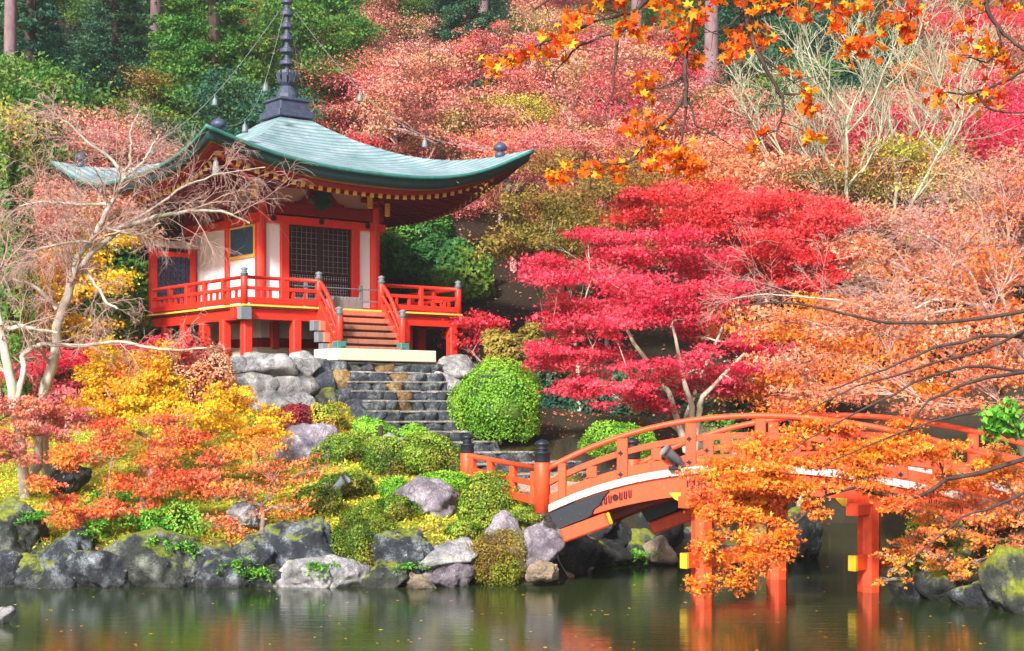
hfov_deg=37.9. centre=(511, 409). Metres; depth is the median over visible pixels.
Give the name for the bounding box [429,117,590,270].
maple tree
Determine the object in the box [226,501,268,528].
boulder
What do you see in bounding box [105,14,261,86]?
cedar tree
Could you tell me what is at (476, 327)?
maple tree
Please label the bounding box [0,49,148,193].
evergreen tree
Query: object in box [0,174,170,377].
maple tree
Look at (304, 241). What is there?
door
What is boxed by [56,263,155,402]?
shrub
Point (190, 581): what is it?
boulder
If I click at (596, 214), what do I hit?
maple tree
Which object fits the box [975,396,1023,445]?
evergreen shrub
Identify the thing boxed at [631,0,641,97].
cedar tree
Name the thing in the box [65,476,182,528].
shrub
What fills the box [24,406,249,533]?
maple tree
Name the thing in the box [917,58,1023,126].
maple tree
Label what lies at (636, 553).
fern
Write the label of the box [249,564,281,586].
boulder
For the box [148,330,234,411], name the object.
shrub
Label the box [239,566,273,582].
fern
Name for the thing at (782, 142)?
maple tree
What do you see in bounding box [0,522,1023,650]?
pond water
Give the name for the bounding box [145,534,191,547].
fern
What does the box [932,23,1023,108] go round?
maple tree
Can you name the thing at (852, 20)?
evergreen tree
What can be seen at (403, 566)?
fern
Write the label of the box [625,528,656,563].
boulder
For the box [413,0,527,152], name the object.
maple tree
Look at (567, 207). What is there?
maple tree
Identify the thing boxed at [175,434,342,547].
maple tree
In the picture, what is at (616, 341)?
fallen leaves
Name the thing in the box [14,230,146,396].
maple tree
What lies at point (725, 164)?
maple tree
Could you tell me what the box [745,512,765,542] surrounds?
boulder
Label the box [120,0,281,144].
evergreen tree
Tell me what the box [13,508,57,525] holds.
fern
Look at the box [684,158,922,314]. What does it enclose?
maple tree
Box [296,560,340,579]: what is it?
fern
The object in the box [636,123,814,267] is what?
maple tree
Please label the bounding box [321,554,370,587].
boulder
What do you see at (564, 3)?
maple tree
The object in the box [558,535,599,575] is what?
boulder
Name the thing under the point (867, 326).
maple tree
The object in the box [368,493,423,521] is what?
clipped shrub
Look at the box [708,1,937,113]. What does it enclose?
cedar tree
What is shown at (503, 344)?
shrub
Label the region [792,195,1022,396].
maple tree
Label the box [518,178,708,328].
maple tree
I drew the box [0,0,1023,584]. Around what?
ground
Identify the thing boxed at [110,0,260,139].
evergreen tree
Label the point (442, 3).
cedar tree
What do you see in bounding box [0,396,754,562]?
fallen leaves
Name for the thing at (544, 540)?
boulder
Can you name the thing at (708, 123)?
maple tree
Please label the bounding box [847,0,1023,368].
bare tree
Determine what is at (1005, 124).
maple tree
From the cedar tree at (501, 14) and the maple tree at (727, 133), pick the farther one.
the cedar tree at (501, 14)
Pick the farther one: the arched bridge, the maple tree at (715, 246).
the maple tree at (715, 246)
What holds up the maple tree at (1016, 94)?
on the ground
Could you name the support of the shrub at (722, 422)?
on the ground
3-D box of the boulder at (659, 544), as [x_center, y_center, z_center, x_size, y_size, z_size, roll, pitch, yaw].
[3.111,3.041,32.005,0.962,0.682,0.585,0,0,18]
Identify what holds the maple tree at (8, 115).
on the ground
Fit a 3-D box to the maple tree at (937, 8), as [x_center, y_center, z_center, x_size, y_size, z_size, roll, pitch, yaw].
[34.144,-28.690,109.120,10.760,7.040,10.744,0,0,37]
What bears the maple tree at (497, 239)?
on the ground
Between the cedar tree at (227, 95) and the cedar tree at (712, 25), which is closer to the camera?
the cedar tree at (227, 95)
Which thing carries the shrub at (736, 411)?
on the ground
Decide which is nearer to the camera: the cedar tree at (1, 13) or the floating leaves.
the floating leaves
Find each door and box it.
[289,224,319,299]
[320,227,350,305]
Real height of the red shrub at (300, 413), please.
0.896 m
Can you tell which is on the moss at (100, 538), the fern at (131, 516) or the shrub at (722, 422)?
the fern at (131, 516)
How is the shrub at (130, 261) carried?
on the ground
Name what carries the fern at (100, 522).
on the ground
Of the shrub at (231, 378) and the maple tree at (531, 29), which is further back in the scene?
the maple tree at (531, 29)
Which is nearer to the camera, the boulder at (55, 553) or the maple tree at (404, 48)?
the boulder at (55, 553)
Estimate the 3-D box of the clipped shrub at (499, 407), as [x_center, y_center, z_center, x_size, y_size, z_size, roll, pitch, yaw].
[-0.476,-0.260,40.420,2.671,2.461,2.559,0,0,0]
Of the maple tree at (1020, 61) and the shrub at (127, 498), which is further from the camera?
the maple tree at (1020, 61)
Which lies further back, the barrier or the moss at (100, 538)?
the barrier
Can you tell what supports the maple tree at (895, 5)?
on the ground
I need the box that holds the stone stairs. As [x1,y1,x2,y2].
[347,362,599,479]
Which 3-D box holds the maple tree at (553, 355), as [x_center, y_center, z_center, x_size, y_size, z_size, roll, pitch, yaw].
[3.670,-1.896,38.390,8.059,6.075,5.762,0,0,-20]
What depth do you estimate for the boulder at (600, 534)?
31.52 m
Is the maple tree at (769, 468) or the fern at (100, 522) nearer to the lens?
the maple tree at (769, 468)
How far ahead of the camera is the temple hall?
45.40 m
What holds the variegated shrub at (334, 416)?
on the ground
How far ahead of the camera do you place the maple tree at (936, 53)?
76.47 m
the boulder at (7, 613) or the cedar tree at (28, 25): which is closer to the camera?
the boulder at (7, 613)
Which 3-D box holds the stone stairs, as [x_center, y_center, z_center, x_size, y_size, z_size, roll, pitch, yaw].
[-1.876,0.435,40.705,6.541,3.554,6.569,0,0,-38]
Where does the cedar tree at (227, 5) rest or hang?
on the ground
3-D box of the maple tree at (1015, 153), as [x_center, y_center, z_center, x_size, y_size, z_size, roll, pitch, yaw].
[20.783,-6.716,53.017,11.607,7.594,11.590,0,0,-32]
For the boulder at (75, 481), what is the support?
on the ground
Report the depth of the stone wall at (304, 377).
40.55 m
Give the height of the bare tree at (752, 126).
10.930 m
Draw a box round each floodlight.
[332,474,349,495]
[660,445,684,469]
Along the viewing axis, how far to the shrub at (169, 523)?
28.80 m
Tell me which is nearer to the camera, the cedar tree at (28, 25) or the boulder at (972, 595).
the boulder at (972, 595)
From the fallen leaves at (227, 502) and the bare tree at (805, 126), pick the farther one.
the bare tree at (805, 126)
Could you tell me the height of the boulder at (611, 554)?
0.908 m
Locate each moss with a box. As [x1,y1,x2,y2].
[0,406,541,563]
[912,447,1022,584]
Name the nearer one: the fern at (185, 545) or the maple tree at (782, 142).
the fern at (185, 545)
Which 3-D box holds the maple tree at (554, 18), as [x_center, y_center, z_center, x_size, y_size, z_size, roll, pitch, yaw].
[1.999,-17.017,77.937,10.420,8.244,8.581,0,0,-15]
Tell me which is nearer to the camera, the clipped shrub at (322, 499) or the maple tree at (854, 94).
the clipped shrub at (322, 499)
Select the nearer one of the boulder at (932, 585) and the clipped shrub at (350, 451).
the boulder at (932, 585)
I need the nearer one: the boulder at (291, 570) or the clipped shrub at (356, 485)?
the boulder at (291, 570)
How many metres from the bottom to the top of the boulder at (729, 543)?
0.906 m
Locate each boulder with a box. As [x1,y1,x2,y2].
[0,496,49,552]
[0,549,21,586]
[0,606,16,623]
[14,525,96,588]
[16,552,42,575]
[46,461,91,494]
[65,550,134,587]
[103,526,202,586]
[186,571,196,585]
[195,530,274,587]
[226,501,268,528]
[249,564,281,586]
[263,516,337,567]
[273,423,349,463]
[273,556,332,587]
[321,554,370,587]
[358,559,407,587]
[371,528,432,585]
[379,432,403,448]
[394,475,459,517]
[404,572,436,588]
[417,537,476,569]
[423,563,474,586]
[484,510,528,560]
[519,516,565,572]
[525,559,558,583]
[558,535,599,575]
[587,520,620,539]
[587,535,633,566]
[587,536,602,570]
[605,521,631,546]
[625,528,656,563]
[636,512,681,546]
[637,535,677,564]
[678,526,690,539]
[715,527,751,548]
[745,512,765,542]
[788,506,823,558]
[888,579,922,598]
[898,522,955,569]
[913,547,970,599]
[938,529,980,557]
[946,580,996,607]
[978,544,1023,614]
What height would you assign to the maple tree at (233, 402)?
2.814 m
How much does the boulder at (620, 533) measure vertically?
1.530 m
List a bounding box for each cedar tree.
[0,0,71,61]
[0,0,113,163]
[1,0,81,78]
[3,0,16,73]
[66,0,144,111]
[66,0,175,165]
[74,0,171,74]
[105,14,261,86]
[126,62,350,166]
[150,0,161,55]
[171,0,252,81]
[405,0,521,43]
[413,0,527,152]
[427,0,519,30]
[476,0,488,137]
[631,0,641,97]
[674,0,794,87]
[704,0,717,91]
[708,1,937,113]
[757,34,850,85]
[816,2,827,93]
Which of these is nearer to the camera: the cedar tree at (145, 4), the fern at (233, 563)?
the fern at (233, 563)
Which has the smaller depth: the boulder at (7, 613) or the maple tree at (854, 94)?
the boulder at (7, 613)
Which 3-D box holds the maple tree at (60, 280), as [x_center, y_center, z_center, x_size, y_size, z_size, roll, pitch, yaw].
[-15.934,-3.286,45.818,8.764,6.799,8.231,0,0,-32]
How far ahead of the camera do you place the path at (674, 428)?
41.99 m
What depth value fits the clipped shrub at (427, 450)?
33.46 m
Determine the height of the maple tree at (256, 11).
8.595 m
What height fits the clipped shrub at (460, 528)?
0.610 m
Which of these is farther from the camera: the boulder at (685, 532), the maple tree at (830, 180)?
the maple tree at (830, 180)
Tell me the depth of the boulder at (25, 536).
28.54 m
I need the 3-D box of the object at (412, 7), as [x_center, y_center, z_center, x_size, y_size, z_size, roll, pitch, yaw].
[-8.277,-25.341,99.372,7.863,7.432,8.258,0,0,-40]
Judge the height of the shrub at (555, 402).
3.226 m
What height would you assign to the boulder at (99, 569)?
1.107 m
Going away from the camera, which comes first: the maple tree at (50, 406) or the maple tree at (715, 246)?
the maple tree at (50, 406)
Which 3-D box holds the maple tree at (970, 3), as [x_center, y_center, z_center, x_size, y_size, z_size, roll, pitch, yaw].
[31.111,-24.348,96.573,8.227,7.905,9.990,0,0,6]
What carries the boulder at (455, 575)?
on the ground
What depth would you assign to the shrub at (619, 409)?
44.43 m
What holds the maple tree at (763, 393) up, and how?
on the ground
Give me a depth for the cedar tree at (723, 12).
85.01 m
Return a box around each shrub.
[0,116,43,410]
[0,296,64,405]
[27,374,95,430]
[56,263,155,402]
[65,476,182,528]
[73,225,160,340]
[130,498,212,540]
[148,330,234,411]
[173,341,236,413]
[277,402,318,433]
[290,482,343,516]
[308,400,350,432]
[309,430,370,466]
[317,468,377,498]
[330,497,397,567]
[351,415,398,446]
[360,434,418,477]
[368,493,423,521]
[378,475,407,498]
[380,214,496,305]
[396,430,460,474]
[398,422,427,440]
[419,469,469,491]
[444,519,483,539]
[447,355,542,444]
[455,469,522,531]
[468,528,526,585]
[481,320,569,391]
[511,506,546,523]
[531,364,592,412]
[563,369,653,416]
[577,419,658,461]
[630,369,706,411]
[700,412,742,454]
[703,371,799,438]
[899,512,952,578]
[902,508,991,556]
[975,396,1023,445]
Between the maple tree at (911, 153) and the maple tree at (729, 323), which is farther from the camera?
the maple tree at (911, 153)
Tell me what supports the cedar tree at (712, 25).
on the ground
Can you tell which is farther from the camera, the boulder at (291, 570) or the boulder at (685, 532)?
the boulder at (685, 532)
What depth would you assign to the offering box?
44.71 m
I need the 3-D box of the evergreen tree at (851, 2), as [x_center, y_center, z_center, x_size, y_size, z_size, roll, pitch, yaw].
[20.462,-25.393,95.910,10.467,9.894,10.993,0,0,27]
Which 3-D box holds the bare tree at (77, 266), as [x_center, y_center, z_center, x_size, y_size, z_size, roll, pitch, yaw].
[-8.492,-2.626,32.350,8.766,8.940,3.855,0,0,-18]
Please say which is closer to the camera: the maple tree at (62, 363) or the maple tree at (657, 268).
the maple tree at (62, 363)
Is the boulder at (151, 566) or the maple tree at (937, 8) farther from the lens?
the maple tree at (937, 8)
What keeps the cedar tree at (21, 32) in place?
on the ground
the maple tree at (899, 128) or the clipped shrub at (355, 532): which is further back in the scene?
the maple tree at (899, 128)
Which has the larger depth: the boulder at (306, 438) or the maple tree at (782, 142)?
the maple tree at (782, 142)
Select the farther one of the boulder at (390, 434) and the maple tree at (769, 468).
the boulder at (390, 434)
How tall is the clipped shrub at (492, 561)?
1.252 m
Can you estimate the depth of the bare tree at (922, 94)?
52.92 m
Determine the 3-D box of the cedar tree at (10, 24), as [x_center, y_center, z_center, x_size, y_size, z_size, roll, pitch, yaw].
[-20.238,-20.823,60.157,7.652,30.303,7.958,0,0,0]
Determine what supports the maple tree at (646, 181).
on the ground
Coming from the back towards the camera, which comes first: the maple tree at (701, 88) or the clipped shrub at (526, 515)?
the maple tree at (701, 88)
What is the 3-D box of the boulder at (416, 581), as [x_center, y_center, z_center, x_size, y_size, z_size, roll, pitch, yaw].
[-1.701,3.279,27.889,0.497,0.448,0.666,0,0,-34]
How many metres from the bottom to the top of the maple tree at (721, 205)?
9.542 m
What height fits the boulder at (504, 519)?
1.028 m
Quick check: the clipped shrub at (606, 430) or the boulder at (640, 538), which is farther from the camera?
the clipped shrub at (606, 430)
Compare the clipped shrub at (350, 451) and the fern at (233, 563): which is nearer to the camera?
the fern at (233, 563)
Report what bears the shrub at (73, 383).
on the ground
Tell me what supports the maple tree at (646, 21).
on the ground
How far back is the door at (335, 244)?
46.23 m
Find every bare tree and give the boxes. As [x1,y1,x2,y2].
[0,79,317,478]
[0,212,227,498]
[696,128,1023,395]
[713,29,859,315]
[746,48,910,344]
[764,0,920,343]
[805,0,1001,336]
[834,0,1017,309]
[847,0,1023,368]
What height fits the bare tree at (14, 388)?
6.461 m
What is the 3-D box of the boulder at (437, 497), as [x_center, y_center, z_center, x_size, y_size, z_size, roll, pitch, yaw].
[-1.907,2.006,30.990,1.668,1.269,1.365,0,0,0]
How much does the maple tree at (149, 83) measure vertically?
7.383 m
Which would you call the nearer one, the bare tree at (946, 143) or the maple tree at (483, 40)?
the bare tree at (946, 143)
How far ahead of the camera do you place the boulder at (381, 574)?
27.82 m
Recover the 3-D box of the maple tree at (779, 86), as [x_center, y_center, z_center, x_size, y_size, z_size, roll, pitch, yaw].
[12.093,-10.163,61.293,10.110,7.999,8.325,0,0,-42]
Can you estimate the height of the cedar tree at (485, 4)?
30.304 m
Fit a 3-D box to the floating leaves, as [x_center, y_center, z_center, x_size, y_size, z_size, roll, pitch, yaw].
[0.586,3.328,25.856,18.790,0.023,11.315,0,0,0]
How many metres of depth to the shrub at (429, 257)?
54.61 m
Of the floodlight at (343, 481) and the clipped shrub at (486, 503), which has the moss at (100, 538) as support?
the floodlight at (343, 481)
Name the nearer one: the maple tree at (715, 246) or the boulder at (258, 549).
the boulder at (258, 549)
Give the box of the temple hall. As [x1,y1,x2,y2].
[49,0,533,362]
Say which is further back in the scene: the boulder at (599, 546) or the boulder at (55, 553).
the boulder at (599, 546)
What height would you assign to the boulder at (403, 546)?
1.531 m
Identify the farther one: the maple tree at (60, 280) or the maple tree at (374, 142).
the maple tree at (374, 142)
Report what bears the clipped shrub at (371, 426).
on the ground
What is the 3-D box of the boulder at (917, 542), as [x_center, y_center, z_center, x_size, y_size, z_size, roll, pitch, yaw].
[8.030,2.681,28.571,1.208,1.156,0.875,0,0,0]
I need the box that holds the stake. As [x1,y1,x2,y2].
[378,425,382,435]
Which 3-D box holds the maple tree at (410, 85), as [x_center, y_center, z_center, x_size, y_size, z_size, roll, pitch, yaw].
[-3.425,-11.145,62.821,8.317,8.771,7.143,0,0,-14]
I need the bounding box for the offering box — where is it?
[326,296,361,308]
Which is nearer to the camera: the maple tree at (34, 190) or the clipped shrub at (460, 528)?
the clipped shrub at (460, 528)
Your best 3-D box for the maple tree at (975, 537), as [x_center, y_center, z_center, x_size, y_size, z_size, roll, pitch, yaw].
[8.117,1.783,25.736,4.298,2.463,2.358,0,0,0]
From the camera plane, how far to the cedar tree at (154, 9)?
73.78 m
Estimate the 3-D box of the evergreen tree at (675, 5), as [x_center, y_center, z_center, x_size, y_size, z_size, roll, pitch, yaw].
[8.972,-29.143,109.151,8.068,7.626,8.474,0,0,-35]
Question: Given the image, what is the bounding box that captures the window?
[230,223,254,260]
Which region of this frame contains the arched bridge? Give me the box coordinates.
[460,413,1023,592]
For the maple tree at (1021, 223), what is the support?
on the ground
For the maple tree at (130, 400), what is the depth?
32.51 m
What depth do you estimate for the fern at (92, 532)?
28.54 m
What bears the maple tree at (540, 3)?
on the ground
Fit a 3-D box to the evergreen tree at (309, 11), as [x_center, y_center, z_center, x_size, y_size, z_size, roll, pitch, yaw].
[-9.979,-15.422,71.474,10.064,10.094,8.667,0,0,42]
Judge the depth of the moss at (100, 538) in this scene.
32.79 m
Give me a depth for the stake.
35.54 m
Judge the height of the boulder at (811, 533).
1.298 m
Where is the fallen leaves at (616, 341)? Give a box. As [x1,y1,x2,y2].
[68,169,1022,500]
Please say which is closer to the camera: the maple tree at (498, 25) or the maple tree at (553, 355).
the maple tree at (553, 355)
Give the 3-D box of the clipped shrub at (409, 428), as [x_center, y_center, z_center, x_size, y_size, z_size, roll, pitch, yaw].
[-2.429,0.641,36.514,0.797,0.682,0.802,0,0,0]
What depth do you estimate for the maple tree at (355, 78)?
68.80 m
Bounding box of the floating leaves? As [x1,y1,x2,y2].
[14,566,981,650]
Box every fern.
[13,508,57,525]
[61,526,112,542]
[80,516,123,532]
[118,510,161,526]
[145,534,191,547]
[158,538,202,558]
[213,557,258,574]
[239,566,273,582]
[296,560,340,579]
[393,561,435,572]
[625,548,662,564]
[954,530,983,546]
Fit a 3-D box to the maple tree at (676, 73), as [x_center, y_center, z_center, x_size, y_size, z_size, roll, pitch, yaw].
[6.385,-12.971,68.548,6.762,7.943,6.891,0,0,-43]
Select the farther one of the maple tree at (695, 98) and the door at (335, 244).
the maple tree at (695, 98)
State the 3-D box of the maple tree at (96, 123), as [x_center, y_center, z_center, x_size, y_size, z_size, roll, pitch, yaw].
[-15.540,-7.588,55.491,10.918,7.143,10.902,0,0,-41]
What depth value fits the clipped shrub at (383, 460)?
33.51 m
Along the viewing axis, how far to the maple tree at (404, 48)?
78.04 m
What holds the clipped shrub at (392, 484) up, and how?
on the ground
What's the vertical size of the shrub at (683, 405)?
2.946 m
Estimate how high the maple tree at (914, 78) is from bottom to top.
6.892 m
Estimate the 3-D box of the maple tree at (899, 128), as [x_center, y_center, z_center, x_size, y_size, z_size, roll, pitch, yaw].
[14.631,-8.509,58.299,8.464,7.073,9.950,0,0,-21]
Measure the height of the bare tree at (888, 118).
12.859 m
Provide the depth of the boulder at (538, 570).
27.83 m
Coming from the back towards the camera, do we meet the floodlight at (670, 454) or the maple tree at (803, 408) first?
the maple tree at (803, 408)
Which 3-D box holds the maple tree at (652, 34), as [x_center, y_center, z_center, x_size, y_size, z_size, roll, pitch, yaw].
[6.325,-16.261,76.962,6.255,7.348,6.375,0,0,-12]
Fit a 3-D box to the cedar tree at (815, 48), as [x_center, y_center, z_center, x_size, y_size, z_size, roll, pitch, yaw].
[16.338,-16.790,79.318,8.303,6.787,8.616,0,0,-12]
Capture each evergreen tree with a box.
[0,0,98,36]
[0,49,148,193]
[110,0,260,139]
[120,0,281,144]
[227,0,395,124]
[244,0,385,95]
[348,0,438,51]
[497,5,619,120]
[595,0,695,11]
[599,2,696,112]
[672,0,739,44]
[748,0,904,48]
[781,0,902,23]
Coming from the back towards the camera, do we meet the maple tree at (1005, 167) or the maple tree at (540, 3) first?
the maple tree at (540, 3)
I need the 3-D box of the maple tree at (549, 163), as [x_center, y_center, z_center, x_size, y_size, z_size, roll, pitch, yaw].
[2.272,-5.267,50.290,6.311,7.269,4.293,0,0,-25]
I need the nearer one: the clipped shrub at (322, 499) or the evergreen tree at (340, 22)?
the clipped shrub at (322, 499)
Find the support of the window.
in the temple hall
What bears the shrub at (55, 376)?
on the ground
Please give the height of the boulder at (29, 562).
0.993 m
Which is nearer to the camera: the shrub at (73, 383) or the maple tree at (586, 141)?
the shrub at (73, 383)
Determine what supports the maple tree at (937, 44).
on the ground
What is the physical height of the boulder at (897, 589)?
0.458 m
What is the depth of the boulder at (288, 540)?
28.38 m
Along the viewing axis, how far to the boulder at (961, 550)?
26.76 m
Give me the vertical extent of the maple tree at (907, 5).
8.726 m
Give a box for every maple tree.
[0,88,66,222]
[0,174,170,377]
[0,333,209,414]
[0,385,97,468]
[1,201,118,334]
[11,168,128,266]
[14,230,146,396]
[17,101,183,265]
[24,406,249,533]
[59,331,198,476]
[77,65,206,231]
[165,380,296,501]
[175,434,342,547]
[227,0,362,57]
[276,48,483,148]
[313,116,399,148]
[315,33,474,152]
[316,0,442,122]
[328,45,533,236]
[405,86,587,223]
[409,25,542,144]
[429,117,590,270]
[433,15,516,84]
[435,307,515,362]
[457,179,647,398]
[467,0,1023,189]
[473,153,640,345]
[476,0,630,150]
[480,28,642,187]
[483,187,631,410]
[498,38,731,163]
[505,0,630,71]
[505,224,813,452]
[506,0,586,14]
[509,144,674,344]
[515,122,656,262]
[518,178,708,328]
[524,164,693,373]
[571,127,845,337]
[577,0,678,45]
[577,36,710,145]
[590,23,704,113]
[595,174,881,431]
[606,82,797,174]
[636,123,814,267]
[640,81,781,145]
[650,179,872,345]
[663,301,1023,599]
[671,58,757,108]
[677,93,954,294]
[677,295,895,452]
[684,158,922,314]
[692,53,867,166]
[708,317,892,506]
[717,245,1023,464]
[720,165,1023,422]
[789,93,1005,273]
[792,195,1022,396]
[811,121,1012,319]
[815,83,997,168]
[845,154,1023,374]
[853,56,989,201]
[864,6,966,82]
[868,441,1023,588]
[872,0,967,31]
[874,0,935,20]
[892,47,983,99]
[892,90,1023,256]
[900,184,1023,344]
[909,2,1023,118]
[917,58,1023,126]
[919,65,1023,167]
[929,0,1023,31]
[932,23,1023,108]
[937,132,1023,234]
[941,0,1023,46]
[997,184,1023,263]
[1001,41,1023,93]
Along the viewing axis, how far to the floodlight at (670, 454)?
27.45 m
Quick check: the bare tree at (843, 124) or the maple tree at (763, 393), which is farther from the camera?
the bare tree at (843, 124)
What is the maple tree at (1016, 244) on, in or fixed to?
on the ground
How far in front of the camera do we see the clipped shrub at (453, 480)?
31.82 m
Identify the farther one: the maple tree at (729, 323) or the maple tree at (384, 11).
the maple tree at (384, 11)
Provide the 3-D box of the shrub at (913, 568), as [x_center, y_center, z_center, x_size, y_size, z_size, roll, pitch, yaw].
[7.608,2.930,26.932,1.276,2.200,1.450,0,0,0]
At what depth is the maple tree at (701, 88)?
75.76 m
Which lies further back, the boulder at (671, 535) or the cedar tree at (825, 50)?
the cedar tree at (825, 50)
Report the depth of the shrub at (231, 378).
39.04 m
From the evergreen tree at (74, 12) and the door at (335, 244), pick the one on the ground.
the evergreen tree at (74, 12)
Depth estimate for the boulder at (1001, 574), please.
24.28 m
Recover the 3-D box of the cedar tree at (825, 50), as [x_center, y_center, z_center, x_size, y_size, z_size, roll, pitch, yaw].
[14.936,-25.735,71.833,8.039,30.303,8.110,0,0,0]
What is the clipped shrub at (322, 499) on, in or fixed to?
on the ground
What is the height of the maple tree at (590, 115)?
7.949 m
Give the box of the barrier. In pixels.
[295,282,377,308]
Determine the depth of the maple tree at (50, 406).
30.84 m
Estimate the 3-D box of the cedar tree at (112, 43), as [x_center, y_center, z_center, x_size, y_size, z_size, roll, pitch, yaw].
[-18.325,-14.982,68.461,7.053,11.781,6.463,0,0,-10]
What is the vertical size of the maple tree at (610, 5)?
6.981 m
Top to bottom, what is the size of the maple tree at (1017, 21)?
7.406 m
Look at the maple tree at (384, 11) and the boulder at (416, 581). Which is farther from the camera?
the maple tree at (384, 11)
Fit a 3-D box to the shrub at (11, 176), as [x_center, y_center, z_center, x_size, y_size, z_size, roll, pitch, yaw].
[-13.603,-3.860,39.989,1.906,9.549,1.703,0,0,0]
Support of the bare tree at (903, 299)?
on the ground
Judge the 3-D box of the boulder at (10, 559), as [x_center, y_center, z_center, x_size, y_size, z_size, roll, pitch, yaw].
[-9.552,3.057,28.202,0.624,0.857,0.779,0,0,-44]
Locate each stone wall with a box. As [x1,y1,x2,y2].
[189,350,367,419]
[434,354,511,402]
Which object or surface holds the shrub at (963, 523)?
on the ground
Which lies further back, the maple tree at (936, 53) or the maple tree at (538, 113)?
the maple tree at (936, 53)

